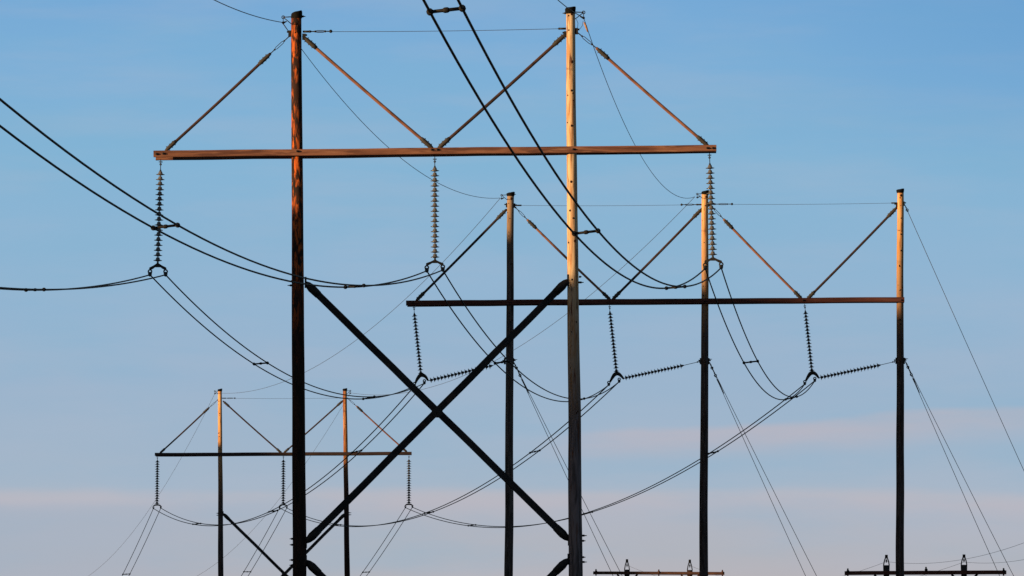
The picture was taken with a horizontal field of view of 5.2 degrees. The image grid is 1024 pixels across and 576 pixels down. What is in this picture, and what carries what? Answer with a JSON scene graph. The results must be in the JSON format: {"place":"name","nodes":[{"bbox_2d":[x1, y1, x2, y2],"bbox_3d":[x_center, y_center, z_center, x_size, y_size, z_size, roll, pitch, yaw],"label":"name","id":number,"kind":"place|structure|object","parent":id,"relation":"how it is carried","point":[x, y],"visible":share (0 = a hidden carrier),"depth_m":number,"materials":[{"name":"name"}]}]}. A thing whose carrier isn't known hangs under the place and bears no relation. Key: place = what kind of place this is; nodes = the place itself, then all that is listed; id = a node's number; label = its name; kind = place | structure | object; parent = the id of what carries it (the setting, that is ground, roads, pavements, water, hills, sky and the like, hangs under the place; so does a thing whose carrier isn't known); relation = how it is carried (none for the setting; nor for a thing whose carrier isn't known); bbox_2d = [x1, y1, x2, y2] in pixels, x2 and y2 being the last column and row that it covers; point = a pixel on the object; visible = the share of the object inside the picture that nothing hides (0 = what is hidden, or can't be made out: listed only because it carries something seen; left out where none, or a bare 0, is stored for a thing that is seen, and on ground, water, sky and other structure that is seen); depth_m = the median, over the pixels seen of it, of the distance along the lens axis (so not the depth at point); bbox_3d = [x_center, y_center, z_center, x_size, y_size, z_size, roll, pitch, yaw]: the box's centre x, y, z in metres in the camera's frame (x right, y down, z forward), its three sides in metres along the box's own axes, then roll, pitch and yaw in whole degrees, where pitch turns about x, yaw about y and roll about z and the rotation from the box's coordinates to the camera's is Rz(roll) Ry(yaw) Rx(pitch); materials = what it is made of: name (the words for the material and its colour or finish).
{"place":"outdoors","nodes":[
{"label":"outdoors","id":0,"kind":"place"},
{"bbox_2d":[0,0,1023,575],"label":"sky","id":1,"kind":"structure","parent":0,"point":[828,108],"materials":[{"name":"blue"}]},
{"bbox_3d":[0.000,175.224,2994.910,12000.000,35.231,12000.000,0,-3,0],"label":"ground","id":2,"kind":"structure","parent":0,"visible":0},
{"bbox_2d":[155,388,411,575],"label":"frame pylon","id":3,"kind":"object","parent":2,"relation":"on","point":[345,453],"visible":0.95,"depth_m":717.23,"materials":[{"name":"orange wood"}]},
{"bbox_2d":[90,394,214,574],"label":"shield wire","id":4,"kind":"object","parent":3,"relation":"attached to","point":[168,479],"visible":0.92,"depth_m":769.45,"materials":[{"name":"metal"}]},
{"bbox_2d":[152,456,161,508],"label":"insulator string","id":5,"kind":"object","parent":3,"relation":"hanging from","point":[157,486],"visible":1,"depth_m":716.64,"materials":[{"name":"ceramic"}]},
{"bbox_2d":[122,510,159,575],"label":"twin conductor","id":6,"kind":"object","parent":5,"relation":"hanging from","point":[137,544],"visible":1,"depth_m":736.90,"materials":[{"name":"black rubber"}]},
{"bbox_2d":[199,394,349,574],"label":"shield wire","id":7,"kind":"object","parent":3,"relation":"attached to","point":[276,502],"visible":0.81,"depth_m":802.56,"materials":[{"name":"metal"}]},
{"bbox_2d":[279,456,287,508],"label":"insulator string","id":8,"kind":"object","parent":3,"relation":"hanging from","point":[283,481],"visible":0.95,"depth_m":717.30,"materials":[{"name":"ceramic"}]},
{"bbox_2d":[241,510,285,575],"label":"twin conductor","id":9,"kind":"object","parent":8,"relation":"hanging from","point":[260,543],"visible":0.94,"depth_m":737.66,"materials":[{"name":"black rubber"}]},
{"bbox_2d":[280,385,615,526],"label":"twin conductor","id":10,"kind":"object","parent":8,"relation":"hanging from","point":[429,512],"visible":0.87,"depth_m":546.13,"materials":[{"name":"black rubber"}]},
{"bbox_2d":[404,456,412,506],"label":"insulator string","id":11,"kind":"object","parent":3,"relation":"hanging from","point":[408,483],"visible":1,"depth_m":717.95,"materials":[{"name":"ceramic"}]},
{"bbox_2d":[360,508,411,575],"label":"twin conductor","id":12,"kind":"object","parent":11,"relation":"hanging from","point":[382,543],"visible":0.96,"depth_m":738.87,"materials":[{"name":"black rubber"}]},
{"bbox_2d":[354,199,692,394],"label":"shield wire","id":13,"kind":"object","parent":3,"relation":"attached to","point":[586,298],"visible":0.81,"depth_m":516.76,"materials":[{"name":"metal"}]},
{"bbox_2d":[153,6,715,575],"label":"frame pylon","id":14,"kind":"object","parent":2,"relation":"on","point":[297,154],"visible":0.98,"depth_m":329.35,"materials":[{"name":"brown wood"}]},
{"bbox_2d":[148,159,167,276],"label":"insulator string","id":15,"kind":"object","parent":14,"relation":"hanging from","point":[159,209],"visible":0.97,"depth_m":329.93,"materials":[{"name":"grey ceramic"}]},
{"bbox_2d":[0,274,165,291],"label":"twin conductor","id":16,"kind":"object","parent":15,"relation":"hanging from","point":[45,289],"visible":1,"depth_m":301.68,"materials":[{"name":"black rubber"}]},
{"bbox_2d":[151,276,424,399],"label":"twin conductor","id":17,"kind":"object","parent":15,"relation":"hanging from","point":[267,362],"visible":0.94,"depth_m":372.20,"materials":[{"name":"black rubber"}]},
{"bbox_2d":[214,0,281,22],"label":"shield wire","id":18,"kind":"object","parent":14,"relation":"attached to","point":[244,12],"visible":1,"depth_m":311.95,"materials":[{"name":"metal"}]},
{"bbox_2d":[424,156,444,272],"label":"insulator string","id":19,"kind":"object","parent":14,"relation":"hanging from","point":[434,210],"visible":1,"depth_m":329.52,"materials":[{"name":"grey ceramic"}]},
{"bbox_2d":[0,98,442,288],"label":"twin conductor","id":20,"kind":"object","parent":19,"relation":"hanging from","point":[177,225],"visible":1,"depth_m":217.11,"materials":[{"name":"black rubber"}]},
{"bbox_2d":[428,272,618,401],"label":"twin conductor","id":21,"kind":"object","parent":19,"relation":"hanging from","point":[509,361],"visible":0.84,"depth_m":370.35,"materials":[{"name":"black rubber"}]},
{"bbox_2d":[584,19,692,197],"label":"shield wire","id":22,"kind":"object","parent":14,"relation":"attached to","point":[585,25],"visible":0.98,"depth_m":355.88,"materials":[{"name":"metal"}]},
{"bbox_2d":[703,152,723,269],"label":"insulator string","id":23,"kind":"object","parent":14,"relation":"hanging from","point":[711,212],"visible":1,"depth_m":329.11,"materials":[{"name":"grey ceramic"}]},
{"bbox_2d":[422,0,721,289],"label":"twin conductor","id":24,"kind":"object","parent":23,"relation":"hanging from","point":[430,11],"visible":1,"depth_m":186.45,"materials":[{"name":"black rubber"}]},
{"bbox_2d":[406,188,906,575],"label":"three pole pylon","id":25,"kind":"object","parent":2,"relation":"on","point":[704,301],"visible":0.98,"depth_m":467.39,"materials":[{"name":"brown wood"}]},
{"bbox_2d":[240,200,498,392],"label":"shield wire","id":26,"kind":"object","parent":25,"relation":"attached to","point":[392,310],"visible":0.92,"depth_m":532.18,"materials":[{"name":"metal"}]},
{"bbox_2d":[284,25,482,197],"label":"shield wire","id":27,"kind":"object","parent":25,"relation":"attached to","point":[374,134],"visible":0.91,"depth_m":375.10,"materials":[{"name":"metal"}]},
{"bbox_2d":[412,307,428,384],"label":"insulator string","id":28,"kind":"object","parent":25,"relation":"hanging from","point":[420,375],"visible":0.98,"depth_m":467.47,"materials":[{"name":"ceramic"}]},
{"bbox_2d":[153,384,423,525],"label":"twin conductor","id":29,"kind":"object","parent":28,"relation":"hanging from","point":[352,452],"visible":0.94,"depth_m":536.61,"materials":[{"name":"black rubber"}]},
{"bbox_2d":[427,363,498,382],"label":"insulator string","id":30,"kind":"object","parent":25,"relation":"attached to","point":[455,374],"visible":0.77,"depth_m":467.43,"materials":[{"name":"ceramic"}]},
{"bbox_2d":[514,364,612,574],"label":"guy wire","id":31,"kind":"object","parent":25,"relation":"attached to","point":[557,457],"visible":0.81,"depth_m":467.64,"materials":[{"name":"metal"}]},
{"bbox_2d":[514,362,621,574],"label":"guy wire","id":32,"kind":"object","parent":25,"relation":"attached to","point":[567,468],"visible":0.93,"depth_m":466.79,"materials":[{"name":"metal"}]},
{"bbox_2d":[607,305,623,385],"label":"insulator string","id":33,"kind":"object","parent":25,"relation":"hanging from","point":[615,373],"visible":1,"depth_m":467.48,"materials":[{"name":"ceramic"}]},
{"bbox_2d":[623,361,699,379],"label":"insulator string","id":34,"kind":"object","parent":25,"relation":"attached to","point":[655,371],"visible":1,"depth_m":467.44,"materials":[{"name":"ceramic"}]},
{"bbox_2d":[709,363,805,575],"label":"guy wire","id":35,"kind":"object","parent":25,"relation":"attached to","point":[752,458],"visible":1,"depth_m":467.65,"materials":[{"name":"metal"}]},
{"bbox_2d":[709,362,816,575],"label":"guy wire","id":36,"kind":"object","parent":25,"relation":"attached to","point":[763,470],"visible":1,"depth_m":466.62,"materials":[{"name":"metal"}]},
{"bbox_2d":[803,304,818,384],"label":"insulator string","id":37,"kind":"object","parent":25,"relation":"hanging from","point":[811,372],"visible":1,"depth_m":467.48,"materials":[{"name":"ceramic"}]},
{"bbox_2d":[405,381,813,527],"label":"twin conductor","id":38,"kind":"object","parent":37,"relation":"hanging from","point":[592,511],"visible":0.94,"depth_m":536.69,"materials":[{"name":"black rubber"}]},
{"bbox_2d":[705,269,814,400],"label":"twin conductor","id":39,"kind":"object","parent":37,"relation":"hanging from","point":[785,399],"visible":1,"depth_m":367.92,"materials":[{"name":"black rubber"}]},
{"bbox_2d":[818,361,894,379],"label":"insulator string","id":40,"kind":"object","parent":25,"relation":"attached to","point":[848,371],"visible":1,"depth_m":467.45,"materials":[{"name":"ceramic"}]},
{"bbox_2d":[905,362,999,575],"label":"guy wire","id":41,"kind":"object","parent":25,"relation":"attached to","point":[946,455],"visible":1,"depth_m":467.65,"materials":[{"name":"metal"}]},
{"bbox_2d":[905,361,1013,575],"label":"guy wire","id":42,"kind":"object","parent":25,"relation":"attached to","point":[960,471],"visible":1,"depth_m":466.56,"materials":[{"name":"metal"}]},
{"bbox_2d":[905,205,1023,469],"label":"guy wire","id":43,"kind":"object","parent":25,"relation":"attached to","point":[961,331],"visible":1,"depth_m":468.31,"materials":[{"name":"metal"}]},
{"bbox_2d":[593,559,723,575],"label":"frame pylon","id":44,"kind":"object","parent":2,"relation":"on","point":[658,573],"visible":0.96,"depth_m":821.89,"materials":[{"name":"brown wood"}]},
{"bbox_2d":[845,554,1005,575],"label":"frame pylon","id":45,"kind":"object","parent":2,"relation":"on","point":[963,571],"visible":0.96,"depth_m":689.85,"materials":[{"name":"wood"}]},
{"bbox_2d":[886,543,1022,563],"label":"shield wire","id":46,"kind":"object","parent":45,"relation":"attached to","point":[949,561],"visible":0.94,"depth_m":651.30,"materials":[{"name":"metal"}]}
]}

